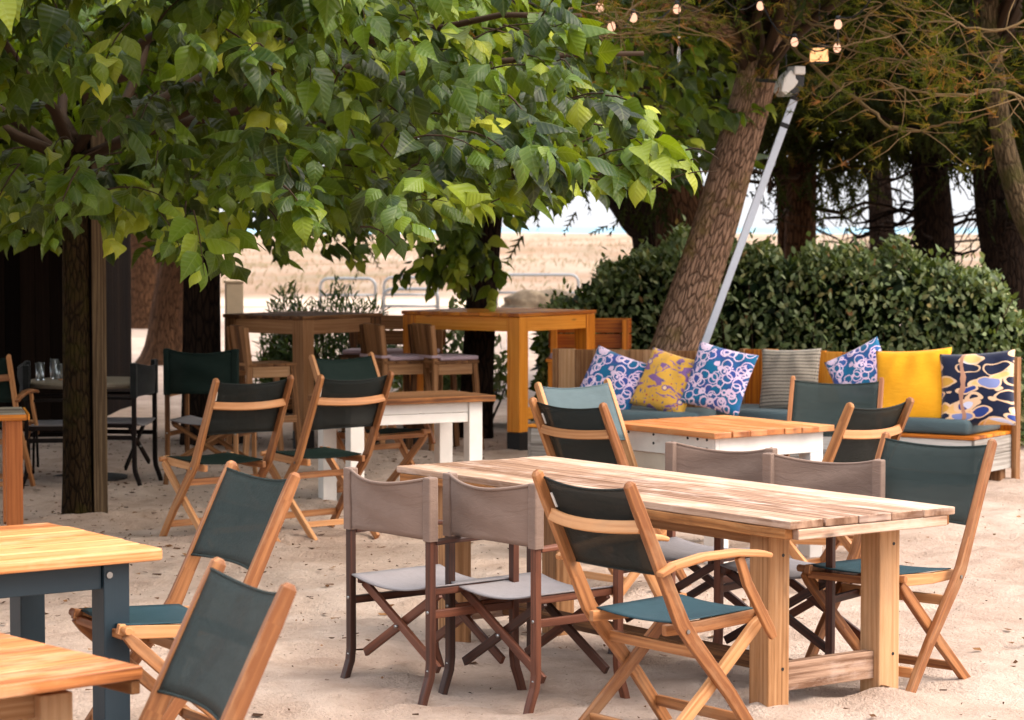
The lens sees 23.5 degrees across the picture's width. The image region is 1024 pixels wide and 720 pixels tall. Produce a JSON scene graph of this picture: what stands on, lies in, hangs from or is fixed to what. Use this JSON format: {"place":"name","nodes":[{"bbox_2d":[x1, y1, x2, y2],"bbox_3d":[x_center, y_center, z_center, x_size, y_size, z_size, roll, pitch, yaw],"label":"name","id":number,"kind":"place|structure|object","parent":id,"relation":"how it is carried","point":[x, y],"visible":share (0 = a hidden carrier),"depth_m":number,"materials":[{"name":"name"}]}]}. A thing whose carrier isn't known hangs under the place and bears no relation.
{"place":"outdoors","nodes":[
{"label":"outdoors","id":0,"kind":"place"},
{"bbox_2d":[220,299,503,306],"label":"path","id":1,"kind":"structure","parent":0,"point":[263,303],"depth_m":60.66,"materials":[{"name":"beige sand"}]},
{"bbox_2d":[0,233,1023,719],"bbox_3d":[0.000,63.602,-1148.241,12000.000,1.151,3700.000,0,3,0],"label":"ground","id":2,"kind":"structure","parent":0,"point":[982,615],"depth_m":12.42,"materials":[{"name":"beige sand"}]},
{"bbox_2d":[0,407,29,525],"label":"corner table","id":3,"kind":"object","parent":2,"relation":"on","point":[11,418],"visible":0.83,"depth_m":15.09,"materials":[{"name":"brown wood"}]},
{"bbox_2d":[0,354,39,486],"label":"folding chair","id":4,"kind":"object","parent":2,"relation":"on","point":[8,392],"visible":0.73,"depth_m":17.29,"materials":[{"name":"brown wood"}]},
{"bbox_2d":[17,361,62,487],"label":"director chair","id":5,"kind":"object","parent":2,"relation":"on","point":[24,373],"visible":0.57,"depth_m":17.71,"materials":[{"name":"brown wood"}]},
{"bbox_2d":[0,89,131,432],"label":"wooden shed","id":6,"kind":"structure","parent":2,"relation":"on","point":[30,306],"depth_m":22.66,"materials":[{"name":"brown wood"}]},
{"bbox_2d":[0,633,142,719],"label":"plank table","id":7,"kind":"object","parent":2,"relation":"on","point":[38,680],"visible":1,"depth_m":6.52,"materials":[{"name":"brown wood"}]},
{"bbox_2d":[30,376,129,480],"bbox_3d":[-3.157,0.529,18.443,0.950,0.760,0.950,0,3,0],"label":"round table","id":8,"kind":"object","parent":2,"relation":"on","point":[115,382],"visible":0.2,"depth_m":18.24,"materials":[{"name":"grey wood"}]},
{"bbox_2d":[35,363,44,379],"bbox_3d":[-3.517,0.086,18.369,0.072,0.130,0.072,0,3,0],"label":"drinking glass","id":9,"kind":"object","parent":8,"relation":"on","point":[39,369],"visible":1,"depth_m":18.34,"materials":[{"name":"white"}]},
{"bbox_2d":[50,359,58,378],"bbox_3d":[-3.437,0.068,18.518,0.072,0.150,0.072,0,3,0],"label":"drinking glass","id":10,"kind":"object","parent":8,"relation":"on","point":[53,369],"visible":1,"depth_m":18.49,"materials":[{"name":"white"}]},
{"bbox_2d":[57,364,62,379],"bbox_3d":[-3.357,0.089,18.399,0.072,0.120,0.072,0,3,0],"label":"drinking glass","id":11,"kind":"object","parent":8,"relation":"on","point":[60,371],"visible":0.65,"depth_m":18.37,"materials":[{"name":"white"}]},
{"bbox_2d":[0,523,161,719],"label":"plank table","id":12,"kind":"object","parent":2,"relation":"on","point":[38,561],"visible":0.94,"depth_m":8.68,"materials":[{"name":"brown wood"}]},
{"bbox_2d":[82,98,107,512],"bbox_3d":[-2.695,-0.302,15.926,0.100,2.850,0.124,-2,4,-38],"label":"wooden post","id":13,"kind":"object","parent":2,"relation":"on","point":[98,346],"visible":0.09,"depth_m":15.89,"materials":[{"name":"brown wood"}]},
{"bbox_2d":[20,0,174,93],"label":"pine tree","id":14,"kind":"object","parent":2,"relation":"on","point":[168,83],"visible":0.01,"depth_m":24.52,"materials":[{"name":"green plant"}]},
{"bbox_2d":[107,359,162,485],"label":"director chair","id":15,"kind":"object","parent":2,"relation":"on","point":[143,380],"visible":0.73,"depth_m":18.06,"materials":[{"name":"black fabric"}]},
{"bbox_2d":[157,82,174,270],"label":"pine tree","id":16,"kind":"object","parent":2,"relation":"on","point":[158,263],"depth_m":46.85,"materials":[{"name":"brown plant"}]},
{"bbox_2d":[68,460,300,719],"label":"folding chair","id":17,"kind":"object","parent":2,"relation":"on","point":[242,519],"visible":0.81,"depth_m":9.02,"materials":[{"name":"fabric"}]},
{"bbox_2d":[163,348,257,484],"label":"director chair","id":18,"kind":"object","parent":2,"relation":"on","point":[185,374],"visible":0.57,"depth_m":18.17,"materials":[{"name":"black fabric"}]},
{"bbox_2d":[138,557,296,719],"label":"folding chair","id":19,"kind":"object","parent":2,"relation":"on","point":[221,649],"visible":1,"depth_m":6.35,"materials":[{"name":"fabric"}]},
{"bbox_2d":[131,81,316,328],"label":"pine tree","id":20,"kind":"object","parent":2,"relation":"on","point":[144,272],"visible":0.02,"depth_m":45.74,"materials":[{"name":"brown plant"}]},
{"bbox_2d":[159,375,293,541],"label":"folding chair","id":21,"kind":"object","parent":2,"relation":"on","point":[231,408],"visible":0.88,"depth_m":14.70,"materials":[{"name":"black fabric"}]},
{"bbox_2d":[81,10,381,365],"bbox_3d":[-4.706,-4.014,33.149,9.412,8.428,6.442,0,3,0],"label":"pine tree","id":22,"kind":"object","parent":2,"relation":"on","point":[165,327],"visible":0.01,"depth_m":33.79,"materials":[{"name":"brown plant"}]},
{"bbox_2d":[224,280,243,317],"bbox_3d":[-2.706,-0.070,24.031,0.184,1.415,0.154,-1,3,-12],"label":"marker post","id":23,"kind":"object","parent":2,"relation":"on","point":[233,296],"visible":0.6,"depth_m":23.93,"materials":[{"name":"beige wood"}]},
{"bbox_2d":[225,325,300,455],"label":"bar chair","id":24,"kind":"object","parent":2,"relation":"on","point":[239,339],"visible":0.61,"depth_m":20.34,"materials":[{"name":"brown wood"}]},
{"bbox_2d":[252,279,314,413],"bbox_3d":[-2.314,-0.109,24.923,0.790,1.412,0.803,0,3,0],"label":"shrub","id":25,"kind":"object","parent":2,"relation":"on","point":[265,338],"visible":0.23,"depth_m":24.84,"materials":[{"name":"green plant"}]},
{"bbox_2d":[223,311,382,448],"bbox_3d":[-1.819,0.184,21.492,0.948,1.181,1.020,2,4,38],"label":"bar table","id":26,"kind":"object","parent":2,"relation":"on","point":[302,327],"visible":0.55,"depth_m":20.99,"materials":[{"name":"brown wood"}]},
{"bbox_2d":[260,371,393,540],"bbox_3d":[-1.152,0.585,15.215,0.560,1.045,0.688,-3,4,-40],"label":"folding chair","id":27,"kind":"object","parent":2,"relation":"on","point":[335,404],"visible":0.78,"depth_m":15.07,"materials":[{"name":"brown wood"}]},
{"bbox_2d":[256,275,402,411],"bbox_3d":[-1.795,-0.126,24.633,1.620,1.479,0.986,0,3,0],"label":"shrub","id":28,"kind":"object","parent":2,"relation":"on","point":[340,345],"visible":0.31,"depth_m":24.53,"materials":[{"name":"green plant"}]},
{"bbox_2d":[319,277,376,308],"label":"hoop barrier","id":29,"kind":"object","parent":2,"relation":"on","point":[351,278],"visible":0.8,"depth_m":56.96,"materials":[{"name":"metal"}]},
{"bbox_2d":[0,0,718,514],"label":"shade tree","id":30,"kind":"object","parent":2,"relation":"on","point":[452,86],"visible":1,"depth_m":12.88,"materials":[{"name":"green plant"}]},
{"bbox_2d":[309,352,435,492],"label":"folding chair","id":31,"kind":"object","parent":2,"relation":"on","point":[366,367],"visible":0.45,"depth_m":17.13,"materials":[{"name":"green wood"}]},
{"bbox_2d":[0,0,777,445],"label":"shade tree","id":32,"kind":"object","parent":2,"relation":"on","point":[202,322],"visible":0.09,"depth_m":19.58,"materials":[{"name":"green plant"}]},
{"bbox_2d":[339,315,445,432],"bbox_3d":[-1.090,0.154,22.522,0.900,1.110,0.484,0,3,8],"label":"bar bench","id":33,"kind":"object","parent":2,"relation":"on","point":[394,337],"visible":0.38,"depth_m":22.71,"materials":[{"name":"brown wood"}]},
{"bbox_2d":[359,323,430,445],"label":"bar chair","id":34,"kind":"object","parent":2,"relation":"on","point":[373,338],"visible":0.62,"depth_m":20.72,"materials":[{"name":"brown wood"}]},
{"bbox_2d":[308,390,495,500],"bbox_3d":[-0.757,0.627,16.796,1.128,0.781,0.640,-2,3,-28],"label":"plank table","id":35,"kind":"object","parent":2,"relation":"on","point":[437,408],"visible":0.47,"depth_m":16.73,"materials":[{"name":"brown wood"}]},
{"bbox_2d":[381,287,439,312],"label":"hoop barrier","id":36,"kind":"object","parent":2,"relation":"on","point":[437,305],"visible":0.66,"depth_m":49.98,"materials":[{"name":"metal"}]},
{"bbox_2d":[382,276,438,295],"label":"hoop barrier","id":37,"kind":"object","parent":2,"relation":"on","point":[401,294],"visible":0.37,"depth_m":56.97,"materials":[{"name":"metal"}]},
{"bbox_2d":[340,466,526,705],"bbox_3d":[-0.333,0.906,10.072,0.568,0.934,0.585,-3,4,-40],"label":"director chair","id":38,"kind":"object","parent":2,"relation":"on","point":[408,508],"visible":0.84,"depth_m":9.96,"materials":[{"name":"beige fabric"}]},
{"bbox_2d":[405,323,484,450],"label":"bar chair","id":39,"kind":"object","parent":2,"relation":"on","point":[422,340],"visible":0.69,"depth_m":20.75,"materials":[{"name":"brown wood"}]},
{"bbox_2d":[391,296,506,418],"bbox_3d":[-0.533,0.035,23.341,1.265,1.297,0.870,0,3,0],"label":"shrub","id":40,"kind":"object","parent":2,"relation":"on","point":[499,376],"visible":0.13,"depth_m":23.27,"materials":[{"name":"green plant"}]},
{"bbox_2d":[401,307,595,450],"bbox_3d":[-0.110,0.171,21.464,1.248,1.211,1.170,2,4,36],"label":"bar table","id":41,"kind":"object","parent":2,"relation":"on","point":[516,324],"visible":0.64,"depth_m":20.85,"materials":[{"name":"orange wood"}]},
{"bbox_2d":[235,0,775,438],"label":"shade tree","id":42,"kind":"object","parent":2,"relation":"on","point":[471,263],"visible":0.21,"depth_m":21.16,"materials":[{"name":"green plant"}]},
{"bbox_2d":[1,435,1023,719],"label":"leaf litter","id":43,"kind":"object","parent":2,"relation":"on","point":[331,567],"visible":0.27,"depth_m":14.00,"materials":[{"name":"brown plant"}]},
{"bbox_2d":[438,472,629,713],"bbox_3d":[0.082,0.918,9.849,0.565,0.934,0.585,-3,4,-40],"label":"director chair","id":44,"kind":"object","parent":2,"relation":"on","point":[513,515],"visible":0.9,"depth_m":9.73,"materials":[{"name":"beige fabric"}]},
{"bbox_2d":[496,273,579,306],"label":"hoop barrier","id":45,"kind":"object","parent":2,"relation":"on","point":[542,274],"visible":0.39,"depth_m":57.96,"materials":[{"name":"metal"}]},
{"bbox_2d":[501,289,575,308],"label":"boulder","id":46,"kind":"object","parent":2,"relation":"on","point":[527,299],"visible":0.45,"depth_m":49.62,"materials":[{"name":"stone"}]},
{"bbox_2d":[546,318,630,386],"bbox_3d":[0.680,0.193,21.812,0.740,1.110,0.484,0,3,4],"label":"bar bench","id":47,"kind":"object","parent":2,"relation":"on","point":[610,325],"visible":0.33,"depth_m":21.99,"materials":[{"name":"orange wood"}]},
{"bbox_2d":[535,4,655,249],"bbox_3d":[0.448,-3.074,27.970,6.167,7.099,4.432,-2,4,-30],"label":"pine tree","id":48,"kind":"object","parent":2,"relation":"on","point":[631,231],"visible":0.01,"depth_m":27.76,"materials":[{"name":"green plant"}]},
{"bbox_2d":[534,378,660,529],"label":"folding chair","id":49,"kind":"object","parent":2,"relation":"on","point":[594,396],"visible":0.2,"depth_m":14.23,"materials":[{"name":"fabric"}]},
{"bbox_2d":[220,237,980,293],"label":"dry grass","id":50,"kind":"structure","parent":2,"relation":"on","point":[360,282],"depth_m":118.69,"materials":[{"name":"beige plant"}]},
{"bbox_2d":[528,397,691,596],"bbox_3d":[0.523,0.713,12.842,0.688,1.045,0.560,-3,4,-42],"label":"folding chair","id":51,"kind":"object","parent":2,"relation":"on","point":[588,434],"visible":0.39,"depth_m":12.63,"materials":[{"name":"black fabric"}]},
{"bbox_2d":[527,348,715,456],"bbox_3d":[0.910,0.419,18.977,1.491,0.963,0.770,1,3,21],"label":"sofa bench","id":52,"kind":"object","parent":2,"relation":"on","point":[570,367],"visible":0.25,"depth_m":19.25,"materials":[{"name":"brown wood"}]},
{"bbox_2d":[580,345,646,409],"bbox_3d":[0.767,0.183,18.987,0.500,0.500,0.180,21,-10,29],"label":"cushion","id":53,"kind":"object","parent":52,"relation":"on","point":[623,374],"visible":0.67,"depth_m":18.92,"materials":[{"name":"fabric"}]},
{"bbox_2d":[629,347,694,411],"bbox_3d":[1.183,0.173,18.756,0.480,0.480,0.178,17,-13,32],"label":"cushion","id":54,"kind":"object","parent":52,"relation":"on","point":[662,383],"visible":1,"depth_m":18.70,"materials":[{"name":"yellow fabric"}]},
{"bbox_2d":[680,341,758,415],"bbox_3d":[1.554,0.143,18.535,0.500,0.500,0.175,15,-11,29],"label":"cushion","id":55,"kind":"object","parent":52,"relation":"on","point":[718,379],"visible":1,"depth_m":18.46,"materials":[{"name":"fabric"}]},
{"bbox_2d":[532,469,776,719],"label":"folding chair","id":56,"kind":"object","parent":2,"relation":"on","point":[610,528],"visible":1,"depth_m":8.90,"materials":[{"name":"brown wood"}]},
{"bbox_2d":[397,456,954,706],"bbox_3d":[0.603,0.948,10.524,0.870,0.836,2.676,-2,4,-36],"label":"dining table","id":57,"kind":"object","parent":2,"relation":"on","point":[774,519],"visible":0.69,"depth_m":9.79,"materials":[{"name":"brown wood"}]},
{"bbox_2d":[608,441,777,653],"bbox_3d":[0.817,0.855,11.015,0.585,0.934,0.561,2,4,37],"label":"director chair","id":58,"kind":"object","parent":2,"relation":"on","point":[737,465],"visible":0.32,"depth_m":11.19,"materials":[{"name":"grey fabric"}]},
{"bbox_2d":[624,415,833,563],"bbox_3d":[1.207,0.758,14.369,0.921,0.781,0.983,-2,4,-37],"label":"square table","id":59,"kind":"object","parent":2,"relation":"on","point":[648,438],"visible":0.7,"depth_m":14.15,"materials":[{"name":"brown wood"}]},
{"bbox_2d":[505,0,952,264],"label":"pine tree","id":60,"kind":"object","parent":2,"relation":"on","point":[671,206],"visible":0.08,"depth_m":25.66,"materials":[{"name":"green plant"}]},
{"bbox_2d":[469,0,1023,350],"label":"pine tree","id":61,"kind":"object","parent":2,"relation":"on","point":[756,40],"visible":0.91,"depth_m":19.52,"materials":[{"name":"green plant"}]},
{"bbox_2d":[677,0,680,64],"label":"hanging ornament","id":62,"kind":"object","parent":61,"relation":"hanging from","point":[678,54],"visible":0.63,"depth_m":17.50,"materials":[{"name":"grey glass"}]},
{"bbox_2d":[582,0,870,52],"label":"string lights","id":63,"kind":"object","parent":61,"relation":"hanging from","point":[761,6],"visible":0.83,"depth_m":17.67,"materials":[{"name":"white glass"}]},
{"bbox_2d":[807,2,830,63],"bbox_3d":[2.355,-2.582,18.889,0.140,0.612,0.140,-1,3,-15],"label":"lantern","id":64,"kind":"object","parent":61,"relation":"hanging from","point":[813,57],"visible":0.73,"depth_m":18.85,"materials":[{"name":"yellow plastic"}]},
{"bbox_2d":[701,96,797,343],"bbox_3d":[1.755,-0.645,20.094,1.133,3.006,0.051,0,3,0],"label":"metal pole","id":65,"kind":"object","parent":2,"relation":"on","point":[747,225],"visible":0.78,"depth_m":20.05,"materials":[{"name":"grey metal"}]},
{"bbox_2d":[755,54,804,96],"bbox_3d":[2.172,-2.302,19.966,0.306,0.346,0.326,-1,3,-20],"label":"floodlight","id":66,"kind":"object","parent":65,"relation":"attached to","point":[792,82],"visible":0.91,"depth_m":19.86,"materials":[{"name":"white plastic"}]},
{"bbox_2d":[528,214,1023,445],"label":"hedge","id":67,"kind":"object","parent":2,"relation":"on","point":[813,295],"visible":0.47,"depth_m":21.75,"materials":[{"name":"green plant"}]},
{"bbox_2d":[775,159,786,252],"bbox_3d":[2.470,-3.193,30.500,4.356,7.058,3.974,3,4,42],"label":"pine tree","id":68,"kind":"object","parent":2,"relation":"on","point":[780,232],"visible":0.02,"depth_m":30.48,"materials":[{"name":"brown plant"}]},
{"bbox_2d":[713,452,884,662],"bbox_3d":[1.219,0.885,10.463,0.585,0.934,0.569,2,4,35],"label":"director chair","id":69,"kind":"object","parent":2,"relation":"on","point":[866,478],"visible":0.4,"depth_m":10.50,"materials":[{"name":"brown wood"}]},
{"bbox_2d":[784,376,883,545],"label":"folding chair","id":70,"kind":"object","parent":2,"relation":"on","point":[818,403],"visible":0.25,"depth_m":14.52,"materials":[{"name":"fabric"}]},
{"bbox_2d":[699,16,974,259],"bbox_3d":[3.578,-3.511,29.980,6.418,7.749,5.888,2,4,33],"label":"pine tree","id":71,"kind":"object","parent":2,"relation":"on","point":[801,223],"visible":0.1,"depth_m":29.76,"materials":[{"name":"green plant"}]},
{"bbox_2d":[712,144,978,251],"bbox_3d":[5.408,-4.149,37.677,10.556,8.196,6.432,0,3,0],"label":"pine tree","id":72,"kind":"object","parent":2,"relation":"on","point":[887,188],"visible":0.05,"depth_m":37.76,"materials":[{"name":"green plant"}]},
{"bbox_2d":[789,397,914,589],"bbox_3d":[1.650,0.712,12.850,0.688,1.045,0.560,3,4,44],"label":"folding chair","id":73,"kind":"object","parent":2,"relation":"on","point":[857,434],"visible":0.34,"depth_m":12.62,"materials":[{"name":"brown wood"}]},
{"bbox_2d":[716,348,1020,480],"bbox_3d":[2.602,0.437,18.639,2.328,0.964,0.770,2,4,34],"label":"sofa bench","id":74,"kind":"object","parent":2,"relation":"on","point":[943,432],"visible":0.23,"depth_m":18.23,"materials":[{"name":"orange wood"}]},
{"bbox_2d":[759,348,820,408],"bbox_3d":[2.134,0.153,18.936,0.490,0.490,0.176,-1,-10,28],"label":"cushion","id":75,"kind":"object","parent":74,"relation":"on","point":[780,368],"visible":0.71,"depth_m":18.89,"materials":[{"name":"grey fabric"}]},
{"bbox_2d":[824,337,881,383],"bbox_3d":[2.630,0.121,18.583,0.460,0.460,0.186,-28,-25,21],"label":"cushion","id":76,"kind":"object","parent":74,"relation":"on","point":[857,365],"visible":0.56,"depth_m":18.55,"materials":[{"name":"fabric"}]},
{"bbox_2d":[876,347,951,417],"bbox_3d":[2.954,0.203,18.157,0.580,0.580,0.187,-3,-12,25],"label":"cushion","id":77,"kind":"object","parent":74,"relation":"on","point":[916,376],"visible":0.81,"depth_m":18.09,"materials":[{"name":"yellow fabric"}]},
{"bbox_2d":[940,349,1015,425],"bbox_3d":[3.378,0.213,17.887,0.560,0.560,0.176,-4,-13,25],"label":"cushion","id":78,"kind":"object","parent":74,"relation":"on","point":[977,389],"visible":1,"depth_m":17.82,"materials":[{"name":"multicoloured fabric"}]},
{"bbox_2d":[754,13,1023,284],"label":"pine tree","id":79,"kind":"object","parent":2,"relation":"on","point":[933,225],"visible":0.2,"depth_m":28.77,"materials":[{"name":"green plant"}]},
{"bbox_2d":[796,432,996,692],"bbox_3d":[1.590,0.853,10.235,0.560,1.045,0.688,3,4,42],"label":"folding chair","id":80,"kind":"object","parent":2,"relation":"on","point":[957,477],"visible":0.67,"depth_m":10.25,"materials":[{"name":"brown wood"}]},
{"bbox_2d":[781,0,1023,309],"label":"pine tree","id":81,"kind":"object","parent":2,"relation":"on","point":[1001,244],"visible":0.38,"depth_m":25.66,"materials":[{"name":"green plant"}]},
{"bbox_2d":[885,0,1023,244],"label":"pine tree","id":82,"kind":"object","parent":2,"relation":"on","point":[1007,158],"visible":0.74,"depth_m":22.84,"materials":[{"name":"brown plant"}]},
{"bbox_2d":[219,122,976,227],"label":"sky","id":83,"kind":"structure","parent":0,"point":[599,215],"materials":[{"name":"white"}]},
{"bbox_2d":[247,228,977,233],"bbox_3d":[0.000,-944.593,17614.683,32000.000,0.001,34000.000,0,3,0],"label":"sea","id":84,"kind":"structure","parent":0,"point":[620,231],"depth_m":2956.14,"materials":[{"name":"liquid"}]}
]}

